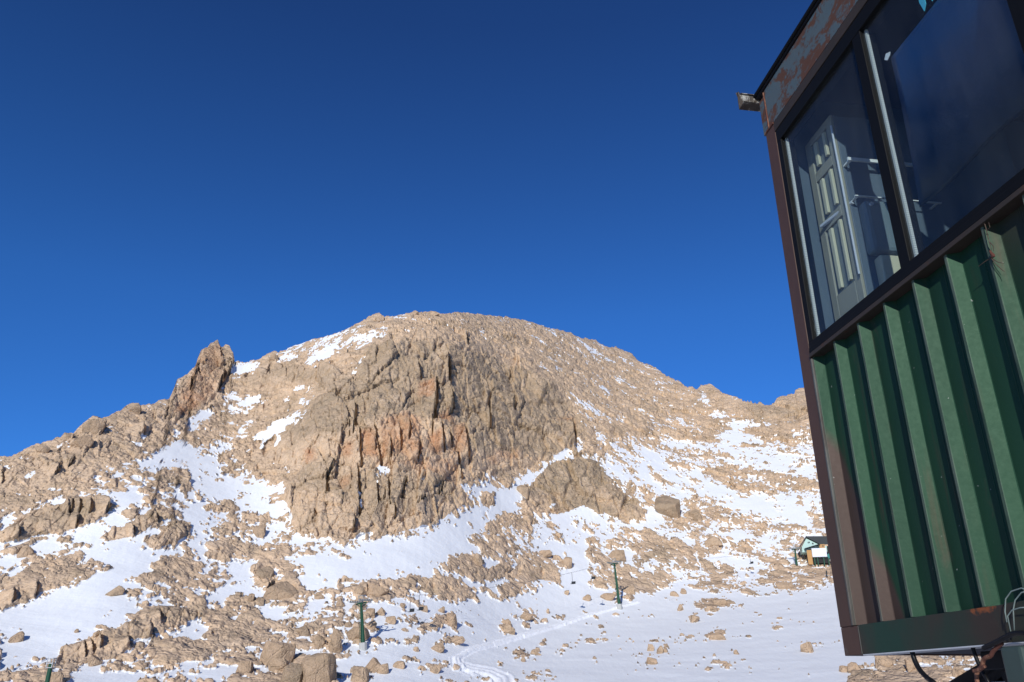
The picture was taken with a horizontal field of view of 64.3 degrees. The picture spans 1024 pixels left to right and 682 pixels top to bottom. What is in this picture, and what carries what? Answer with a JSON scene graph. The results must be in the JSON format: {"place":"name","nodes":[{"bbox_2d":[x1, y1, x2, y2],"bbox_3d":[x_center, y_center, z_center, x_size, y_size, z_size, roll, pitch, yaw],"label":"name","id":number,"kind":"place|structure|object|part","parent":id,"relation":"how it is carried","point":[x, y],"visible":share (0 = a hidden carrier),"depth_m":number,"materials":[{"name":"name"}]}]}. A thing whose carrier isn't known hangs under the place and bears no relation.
{"place":"outdoors","nodes":[
{"label":"outdoors","id":0,"kind":"place"},
{"bbox_2d":[0,0,812,456],"label":"sky","id":1,"kind":"structure","parent":0,"point":[257,178],"materials":[{"name":"blue"}]},
{"bbox_2d":[0,311,980,681],"bbox_3d":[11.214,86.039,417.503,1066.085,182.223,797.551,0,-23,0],"label":"mountain","id":2,"kind":"structure","parent":0,"point":[404,457],"depth_m":178.05,"materials":[{"name":"brown stone"}]},
{"bbox_2d":[8,631,24,642],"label":"boulder","id":3,"kind":"object","parent":2,"relation":"on","point":[17,637],"visible":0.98,"depth_m":103.35,"materials":[{"name":"stone"}]},
{"bbox_2d":[16,545,33,557],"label":"boulder","id":4,"kind":"object","parent":2,"relation":"on","point":[25,550],"visible":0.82,"depth_m":128.01,"materials":[{"name":"stone"}]},
{"bbox_2d":[35,445,49,452],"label":"boulder","id":5,"kind":"object","parent":2,"relation":"on","point":[43,449],"visible":0.99,"depth_m":161.55,"materials":[{"name":"stone"}]},
{"bbox_2d":[50,672,63,681],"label":"boulder","id":6,"kind":"object","parent":2,"relation":"on","point":[57,676],"visible":0.81,"depth_m":93.03,"materials":[{"name":"stone"}]},
{"bbox_2d":[59,433,71,440],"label":"boulder","id":7,"kind":"object","parent":2,"relation":"on","point":[65,436],"visible":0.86,"depth_m":169.18,"materials":[{"name":"stone"}]},
{"bbox_2d":[70,435,93,448],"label":"boulder","id":8,"kind":"object","parent":2,"relation":"on","point":[82,441],"visible":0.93,"depth_m":165.84,"materials":[{"name":"stone"}]},
{"bbox_2d":[82,419,105,434],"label":"boulder","id":9,"kind":"object","parent":2,"relation":"on","point":[94,426],"visible":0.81,"depth_m":173.84,"materials":[{"name":"stone"}]},
{"bbox_2d":[87,655,101,666],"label":"boulder","id":10,"kind":"object","parent":2,"relation":"on","point":[93,660],"visible":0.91,"depth_m":100.45,"materials":[{"name":"stone"}]},
{"bbox_2d":[93,630,99,637],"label":"boulder","id":11,"kind":"object","parent":2,"relation":"on","point":[96,633],"visible":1,"depth_m":105.78,"materials":[{"name":"stone"}]},
{"bbox_2d":[105,585,124,595],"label":"boulder","id":12,"kind":"object","parent":2,"relation":"on","point":[118,590],"visible":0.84,"depth_m":119.53,"materials":[{"name":"stone"}]},
{"bbox_2d":[128,403,140,413],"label":"boulder","id":13,"kind":"object","parent":2,"relation":"on","point":[135,408],"visible":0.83,"depth_m":191.19,"materials":[{"name":"stone"}]},
{"bbox_2d":[235,660,253,672],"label":"boulder","id":14,"kind":"object","parent":2,"relation":"on","point":[245,667],"visible":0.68,"depth_m":104.36,"materials":[{"name":"stone"}]},
{"bbox_2d":[245,593,254,601],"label":"boulder","id":15,"kind":"object","parent":2,"relation":"on","point":[251,597],"visible":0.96,"depth_m":129.21,"materials":[{"name":"stone"}]},
{"bbox_2d":[252,525,265,537],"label":"boulder","id":16,"kind":"object","parent":2,"relation":"on","point":[259,531],"visible":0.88,"depth_m":154.42,"materials":[{"name":"stone"}]},
{"bbox_2d":[256,597,263,605],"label":"boulder","id":17,"kind":"object","parent":2,"relation":"on","point":[260,600],"visible":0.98,"depth_m":129.54,"materials":[{"name":"stone"}]},
{"bbox_2d":[256,566,273,577],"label":"boulder","id":18,"kind":"object","parent":2,"relation":"on","point":[267,572],"visible":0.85,"depth_m":138.97,"materials":[{"name":"stone"}]},
{"bbox_2d":[269,354,277,361],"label":"boulder","id":19,"kind":"object","parent":2,"relation":"on","point":[273,357],"visible":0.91,"depth_m":251.92,"materials":[{"name":"stone"}]},
{"bbox_2d":[259,641,295,664],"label":"boulder","id":20,"kind":"object","parent":2,"relation":"on","point":[271,650],"visible":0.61,"depth_m":109.14,"materials":[{"name":"stone"}]},
{"bbox_2d":[267,658,288,671],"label":"boulder","id":21,"kind":"object","parent":2,"relation":"on","point":[279,664],"visible":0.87,"depth_m":106.09,"materials":[{"name":"stone"}]},
{"bbox_2d":[263,581,297,599],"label":"boulder","id":22,"kind":"object","parent":2,"relation":"on","point":[282,590],"visible":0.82,"depth_m":132.71,"materials":[{"name":"stone"}]},
{"bbox_2d":[280,663,302,681],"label":"boulder","id":23,"kind":"object","parent":2,"relation":"on","point":[292,672],"visible":1,"depth_m":100.89,"materials":[{"name":"stone"}]},
{"bbox_2d":[299,625,310,635],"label":"boulder","id":24,"kind":"object","parent":2,"relation":"on","point":[303,630],"visible":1,"depth_m":119.83,"materials":[{"name":"stone"}]},
{"bbox_2d":[301,653,336,681],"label":"boulder","id":25,"kind":"object","parent":2,"relation":"on","point":[318,667],"visible":0.96,"depth_m":101.66,"materials":[{"name":"stone"}]},
{"bbox_2d":[314,592,323,598],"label":"boulder","id":26,"kind":"object","parent":2,"relation":"on","point":[318,595],"visible":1,"depth_m":134.25,"materials":[{"name":"stone"}]},
{"bbox_2d":[314,635,324,649],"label":"boulder","id":27,"kind":"object","parent":2,"relation":"on","point":[319,640],"visible":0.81,"depth_m":115.96,"materials":[{"name":"stone"}]},
{"bbox_2d":[327,629,341,652],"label":"boulder","id":28,"kind":"object","parent":2,"relation":"on","point":[335,646],"visible":0.92,"depth_m":115.02,"materials":[{"name":"stone"}]},
{"bbox_2d":[336,598,344,606],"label":"boulder","id":29,"kind":"object","parent":2,"relation":"on","point":[340,602],"visible":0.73,"depth_m":132.28,"materials":[{"name":"stone"}]},
{"bbox_2d":[345,621,351,627],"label":"boulder","id":30,"kind":"object","parent":2,"relation":"on","point":[348,624],"visible":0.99,"depth_m":124.97,"materials":[{"name":"stone"}]},
{"bbox_2d":[346,627,369,640],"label":"boulder","id":31,"kind":"object","parent":2,"relation":"on","point":[352,633],"visible":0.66,"depth_m":120.31,"materials":[{"name":"stone"}]},
{"bbox_2d":[350,667,368,681],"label":"boulder","id":32,"kind":"object","parent":2,"relation":"on","point":[359,674],"visible":1,"depth_m":105.42,"materials":[{"name":"stone"}]},
{"bbox_2d":[354,585,365,594],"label":"boulder","id":33,"kind":"object","parent":2,"relation":"on","point":[360,590],"visible":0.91,"depth_m":136.96,"materials":[{"name":"stone"}]},
{"bbox_2d":[349,595,372,650],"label":"lift tower","id":34,"kind":"structure","parent":2,"relation":"on","point":[363,643],"depth_m":118.92,"materials":[{"name":"metal"}]},
{"bbox_2d":[365,608,374,617],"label":"boulder","id":35,"kind":"object","parent":2,"relation":"on","point":[371,611],"visible":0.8,"depth_m":129.94,"materials":[{"name":"stone"}]},
{"bbox_2d":[367,620,376,629],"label":"boulder","id":36,"kind":"object","parent":2,"relation":"on","point":[372,624],"visible":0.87,"depth_m":125.34,"materials":[{"name":"stone"}]},
{"bbox_2d":[365,657,380,672],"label":"boulder","id":37,"kind":"object","parent":2,"relation":"on","point":[373,665],"visible":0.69,"depth_m":109.65,"materials":[{"name":"stone"}]},
{"bbox_2d":[367,583,388,595],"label":"boulder","id":38,"kind":"object","parent":2,"relation":"on","point":[373,589],"visible":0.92,"depth_m":138.20,"materials":[{"name":"stone"}]},
{"bbox_2d":[375,315,383,321],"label":"boulder","id":39,"kind":"object","parent":2,"relation":"on","point":[380,318],"visible":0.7,"depth_m":265.63,"materials":[{"name":"stone"}]},
{"bbox_2d":[375,607,385,615],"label":"boulder","id":40,"kind":"object","parent":2,"relation":"on","point":[381,611],"visible":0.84,"depth_m":131.71,"materials":[{"name":"stone"}]},
{"bbox_2d":[378,663,388,673],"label":"boulder","id":41,"kind":"object","parent":2,"relation":"on","point":[383,668],"visible":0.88,"depth_m":109.74,"materials":[{"name":"stone"}]},
{"bbox_2d":[385,616,396,624],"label":"boulder","id":42,"kind":"object","parent":2,"relation":"on","point":[391,620],"visible":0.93,"depth_m":129.55,"materials":[{"name":"stone"}]},
{"bbox_2d":[393,661,405,668],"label":"boulder","id":43,"kind":"object","parent":2,"relation":"on","point":[399,664],"visible":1,"depth_m":112.79,"materials":[{"name":"stone"}]},
{"bbox_2d":[421,605,427,611],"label":"boulder","id":44,"kind":"object","parent":2,"relation":"on","point":[425,608],"visible":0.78,"depth_m":139.12,"materials":[{"name":"stone"}]},
{"bbox_2d":[430,311,439,315],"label":"boulder","id":45,"kind":"object","parent":2,"relation":"on","point":[435,313],"visible":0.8,"depth_m":280.90,"materials":[{"name":"stone"}]},
{"bbox_2d":[430,664,440,673],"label":"boulder","id":46,"kind":"object","parent":2,"relation":"on","point":[435,668],"visible":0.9,"depth_m":114.25,"materials":[{"name":"stone"}]},
{"bbox_2d":[431,643,444,652],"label":"boulder","id":47,"kind":"object","parent":2,"relation":"on","point":[439,647],"visible":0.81,"depth_m":124.35,"materials":[{"name":"stone"}]},
{"bbox_2d":[438,606,444,612],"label":"boulder","id":48,"kind":"object","parent":2,"relation":"on","point":[441,609],"visible":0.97,"depth_m":142.05,"materials":[{"name":"stone"}]},
{"bbox_2d":[447,613,456,626],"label":"boulder","id":49,"kind":"object","parent":2,"relation":"on","point":[451,619],"visible":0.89,"depth_m":138.10,"materials":[{"name":"stone"}]},
{"bbox_2d":[451,636,464,643],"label":"boulder","id":50,"kind":"object","parent":2,"relation":"on","point":[459,639],"visible":0.99,"depth_m":130.61,"materials":[{"name":"stone"}]},
{"bbox_2d":[473,553,482,566],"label":"boulder","id":51,"kind":"object","parent":2,"relation":"on","point":[477,558],"visible":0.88,"depth_m":169.60,"materials":[{"name":"stone"}]},
{"bbox_2d":[501,619,510,623],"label":"boulder","id":52,"kind":"object","parent":2,"relation":"on","point":[507,621],"visible":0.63,"depth_m":153.00,"materials":[{"name":"stone"}]},
{"bbox_2d":[503,624,514,634],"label":"boulder","id":53,"kind":"object","parent":2,"relation":"on","point":[508,628],"visible":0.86,"depth_m":148.49,"materials":[{"name":"stone"}]},
{"bbox_2d":[517,485,528,499],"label":"boulder","id":54,"kind":"object","parent":2,"relation":"on","point":[523,490],"visible":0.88,"depth_m":223.47,"materials":[{"name":"stone"}]},
{"bbox_2d":[520,613,532,619],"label":"boulder","id":55,"kind":"object","parent":2,"relation":"on","point":[524,616],"visible":1,"depth_m":159.90,"materials":[{"name":"stone"}]},
{"bbox_2d":[539,550,551,556],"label":"boulder","id":56,"kind":"object","parent":2,"relation":"on","point":[546,553],"visible":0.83,"depth_m":195.82,"materials":[{"name":"stone"}]},
{"bbox_2d":[562,557,571,568],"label":"boulder","id":57,"kind":"object","parent":2,"relation":"on","point":[567,561],"visible":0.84,"depth_m":195.60,"materials":[{"name":"stone"}]},
{"bbox_2d":[582,594,590,600],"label":"boulder","id":58,"kind":"object","parent":2,"relation":"on","point":[587,597],"visible":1,"depth_m":182.09,"materials":[{"name":"stone"}]},
{"bbox_2d":[600,593,615,600],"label":"boulder","id":59,"kind":"object","parent":2,"relation":"on","point":[609,596],"visible":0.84,"depth_m":184.82,"materials":[{"name":"stone"}]},
{"bbox_2d":[607,558,621,609],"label":"lift tower","id":60,"kind":"structure","parent":2,"relation":"on","point":[619,605],"depth_m":181.59,"materials":[{"name":"metal"}]},
{"bbox_2d":[608,549,625,561],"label":"boulder","id":61,"kind":"object","parent":2,"relation":"on","point":[618,555],"visible":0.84,"depth_m":208.95,"materials":[{"name":"stone"}]},
{"bbox_2d":[623,585,634,594],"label":"boulder","id":62,"kind":"object","parent":2,"relation":"on","point":[629,589],"visible":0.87,"depth_m":191.56,"materials":[{"name":"stone"}]},
{"bbox_2d":[647,644,654,650],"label":"boulder","id":63,"kind":"object","parent":2,"relation":"on","point":[651,647],"visible":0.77,"depth_m":142.03,"materials":[{"name":"stone"}]},
{"bbox_2d":[646,657,656,664],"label":"boulder","id":64,"kind":"object","parent":2,"relation":"on","point":[651,661],"visible":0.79,"depth_m":130.43,"materials":[{"name":"stone"}]},
{"bbox_2d":[657,646,662,653],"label":"boulder","id":65,"kind":"object","parent":2,"relation":"on","point":[660,650],"visible":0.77,"depth_m":138.97,"materials":[{"name":"stone"}]},
{"bbox_2d":[654,495,680,517],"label":"boulder","id":66,"kind":"object","parent":2,"relation":"on","point":[666,505],"visible":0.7,"depth_m":243.64,"materials":[{"name":"stone"}]},
{"bbox_2d":[670,591,678,596],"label":"boulder","id":67,"kind":"object","parent":2,"relation":"on","point":[673,593],"visible":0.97,"depth_m":192.53,"materials":[{"name":"stone"}]},
{"bbox_2d":[677,604,682,610],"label":"boulder","id":68,"kind":"object","parent":2,"relation":"on","point":[680,607],"visible":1,"depth_m":180.00,"materials":[{"name":"stone"}]},
{"bbox_2d":[680,588,686,593],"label":"boulder","id":69,"kind":"object","parent":2,"relation":"on","point":[683,591],"visible":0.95,"depth_m":194.79,"materials":[{"name":"stone"}]},
{"bbox_2d":[690,615,699,622],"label":"boulder","id":70,"kind":"object","parent":2,"relation":"on","point":[694,618],"visible":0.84,"depth_m":168.10,"materials":[{"name":"stone"}]},
{"bbox_2d":[689,509,702,520],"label":"boulder","id":71,"kind":"object","parent":2,"relation":"on","point":[695,515],"visible":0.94,"depth_m":243.52,"materials":[{"name":"stone"}]},
{"bbox_2d":[704,536,722,546],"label":"boulder","id":72,"kind":"object","parent":2,"relation":"on","point":[710,541],"visible":1,"depth_m":224.80,"materials":[{"name":"stone"}]},
{"bbox_2d":[709,632,725,639],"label":"boulder","id":73,"kind":"object","parent":2,"relation":"on","point":[716,636],"visible":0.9,"depth_m":149.34,"materials":[{"name":"stone"}]},
{"bbox_2d":[714,599,727,604],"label":"boulder","id":74,"kind":"object","parent":2,"relation":"on","point":[721,601],"visible":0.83,"depth_m":183.35,"materials":[{"name":"stone"}]},
{"bbox_2d":[736,546,745,552],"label":"boulder","id":75,"kind":"object","parent":2,"relation":"on","point":[741,549],"visible":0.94,"depth_m":223.57,"materials":[{"name":"stone"}]},
{"bbox_2d":[775,581,792,589],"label":"boulder","id":76,"kind":"object","parent":2,"relation":"on","point":[782,585],"visible":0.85,"depth_m":196.96,"materials":[{"name":"stone"}]},
{"bbox_2d":[788,545,800,564],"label":"lift tower","id":77,"kind":"structure","parent":2,"relation":"on","point":[794,548],"depth_m":215.33,"materials":[{"name":"grey metal"}]},
{"bbox_2d":[368,547,798,599],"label":"haul rope","id":78,"kind":"object","parent":77,"relation":"attached to","point":[562,574],"visible":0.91,"depth_m":161.06,"materials":[{"name":"metal"}]},
{"bbox_2d":[377,546,809,597],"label":"haul rope","id":79,"kind":"object","parent":77,"relation":"attached to","point":[584,569],"visible":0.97,"depth_m":179.76,"materials":[{"name":"metal"}]},
{"bbox_2d":[800,642,813,652],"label":"boulder","id":80,"kind":"object","parent":2,"relation":"on","point":[806,647],"visible":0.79,"depth_m":133.56,"materials":[{"name":"stone"}]},
{"bbox_2d":[797,536,829,565],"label":"lift station hut","id":81,"kind":"object","parent":2,"relation":"on","point":[816,546],"visible":0.98,"depth_m":215.19,"materials":[{"name":"white metal"}]},
{"bbox_2d":[839,665,847,672],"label":"boulder","id":82,"kind":"object","parent":2,"relation":"on","point":[843,668],"visible":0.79,"depth_m":116.52,"materials":[{"name":"stone"}]},
{"bbox_2d":[847,662,860,672],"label":"boulder","id":83,"kind":"object","parent":2,"relation":"on","point":[852,666],"visible":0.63,"depth_m":115.56,"materials":[{"name":"stone"}]},
{"bbox_2d":[875,655,893,668],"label":"boulder","id":84,"kind":"object","parent":2,"relation":"on","point":[886,661],"visible":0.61,"depth_m":117.00,"materials":[{"name":"stone"}]},
{"bbox_2d":[904,657,919,672],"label":"boulder","id":85,"kind":"object","parent":2,"relation":"on","point":[909,665],"visible":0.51,"depth_m":112.86,"materials":[{"name":"stone"}]},
{"bbox_2d":[938,659,945,664],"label":"boulder","id":86,"kind":"object","parent":2,"relation":"on","point":[941,661],"visible":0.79,"depth_m":115.91,"materials":[{"name":"stone"}]},
{"bbox_2d":[943,665,951,669],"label":"boulder","id":87,"kind":"object","parent":2,"relation":"on","point":[947,667],"visible":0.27,"depth_m":111.19,"materials":[{"name":"stone"}]},
{"bbox_2d":[952,666,963,676],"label":"boulder","id":88,"kind":"object","parent":2,"relation":"on","point":[957,671],"visible":0.8,"depth_m":106.75,"materials":[{"name":"stone"}]},
{"bbox_3d":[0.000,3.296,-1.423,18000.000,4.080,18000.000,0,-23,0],"label":"ground","id":89,"kind":"structure","parent":0,"visible":0},
{"bbox_2d":[45,658,56,681],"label":"lift mast","id":90,"kind":"object","parent":89,"relation":"on","point":[49,672],"visible":1,"depth_m":87.71,"materials":[{"name":"metal"}]},
{"bbox_2d":[736,0,1023,681],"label":"control cabin","id":91,"kind":"object","parent":89,"relation":"on","point":[912,368],"visible":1,"depth_m":2.40,"materials":[{"name":"green metal"}]},
{"bbox_2d":[776,0,1023,352],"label":"window frame","id":92,"kind":"structure","parent":91,"relation":"in","point":[859,42],"depth_m":2.65,"materials":[{"name":"black paint"}]},
{"bbox_2d":[805,115,1015,320],"bbox_3d":[1.562,0.011,2.782,0.755,1.855,0.400,3,-24,-8],"label":"electric cabinet","id":93,"kind":"object","parent":91,"relation":"on","point":[861,258],"visible":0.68,"depth_m":3.01,"materials":[{"name":"grey metal"}]},
{"bbox_3d":[1.481,0.084,2.712,0.425,0.795,0.043,3,-24,-8],"label":"lower door","id":94,"kind":"part","parent":93,"relation":"part of","materials":[{"name":"metal"}]},
{"bbox_2d":[910,652,935,681],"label":"hanging cable","id":95,"kind":"object","parent":91,"relation":"hanging from","point":[924,675],"visible":0.98,"depth_m":2.23,"materials":[{"name":"black rubber"}]},
{"bbox_2d":[919,0,932,10],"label":"turquoise ribbon","id":96,"kind":"object","parent":91,"relation":"hanging from","point":[922,3],"visible":1,"depth_m":2.42,"materials":[{"name":"fabric"}]},
{"bbox_2d":[884,0,1023,206],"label":"blue sheet","id":97,"kind":"object","parent":91,"relation":"attached to","point":[958,67],"visible":0.98,"depth_m":2.42,"materials":[{"name":"plastic"}]},
{"bbox_2d":[971,645,989,681],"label":"hanging cable","id":98,"kind":"object","parent":91,"relation":"hanging from","point":[977,661],"visible":0.81,"depth_m":2.03,"materials":[{"name":"black rubber"}]},
{"bbox_2d":[974,642,1003,681],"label":"rusty pipe","id":99,"kind":"object","parent":91,"relation":"attached to","point":[994,650],"visible":0.84,"depth_m":1.94,"materials":[{"name":"brown metal"}]},
{"bbox_2d":[972,664,986,672],"bbox_3d":[1.113,0.780,1.942,0.009,0.018,0.046,3,-24,-8],"label":"rusty pipe","id":100,"kind":"object","parent":99,"relation":"attached to","point":[981,668],"visible":1,"depth_m":1.94,"materials":[{"name":"brown metal"}]},
{"bbox_2d":[978,222,1004,271],"bbox_3d":[1.193,-0.225,2.049,0.011,0.152,0.083,3,-24,-8],"label":"dry weed","id":101,"kind":"object","parent":91,"relation":"attached to","point":[992,255],"visible":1,"depth_m":2.03,"materials":[{"name":"plant"}]},
{"bbox_2d":[981,630,1023,650],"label":"hanging cable","id":102,"kind":"object","parent":91,"relation":"hanging from","point":[999,640],"visible":1,"depth_m":1.88,"materials":[{"name":"black rubber"}]},
{"bbox_2d":[1004,588,1023,631],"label":"wire loops","id":103,"kind":"object","parent":91,"relation":"attached to","point":[1013,609],"visible":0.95,"depth_m":1.87,"materials":[{"name":"grey metal"}]}
]}

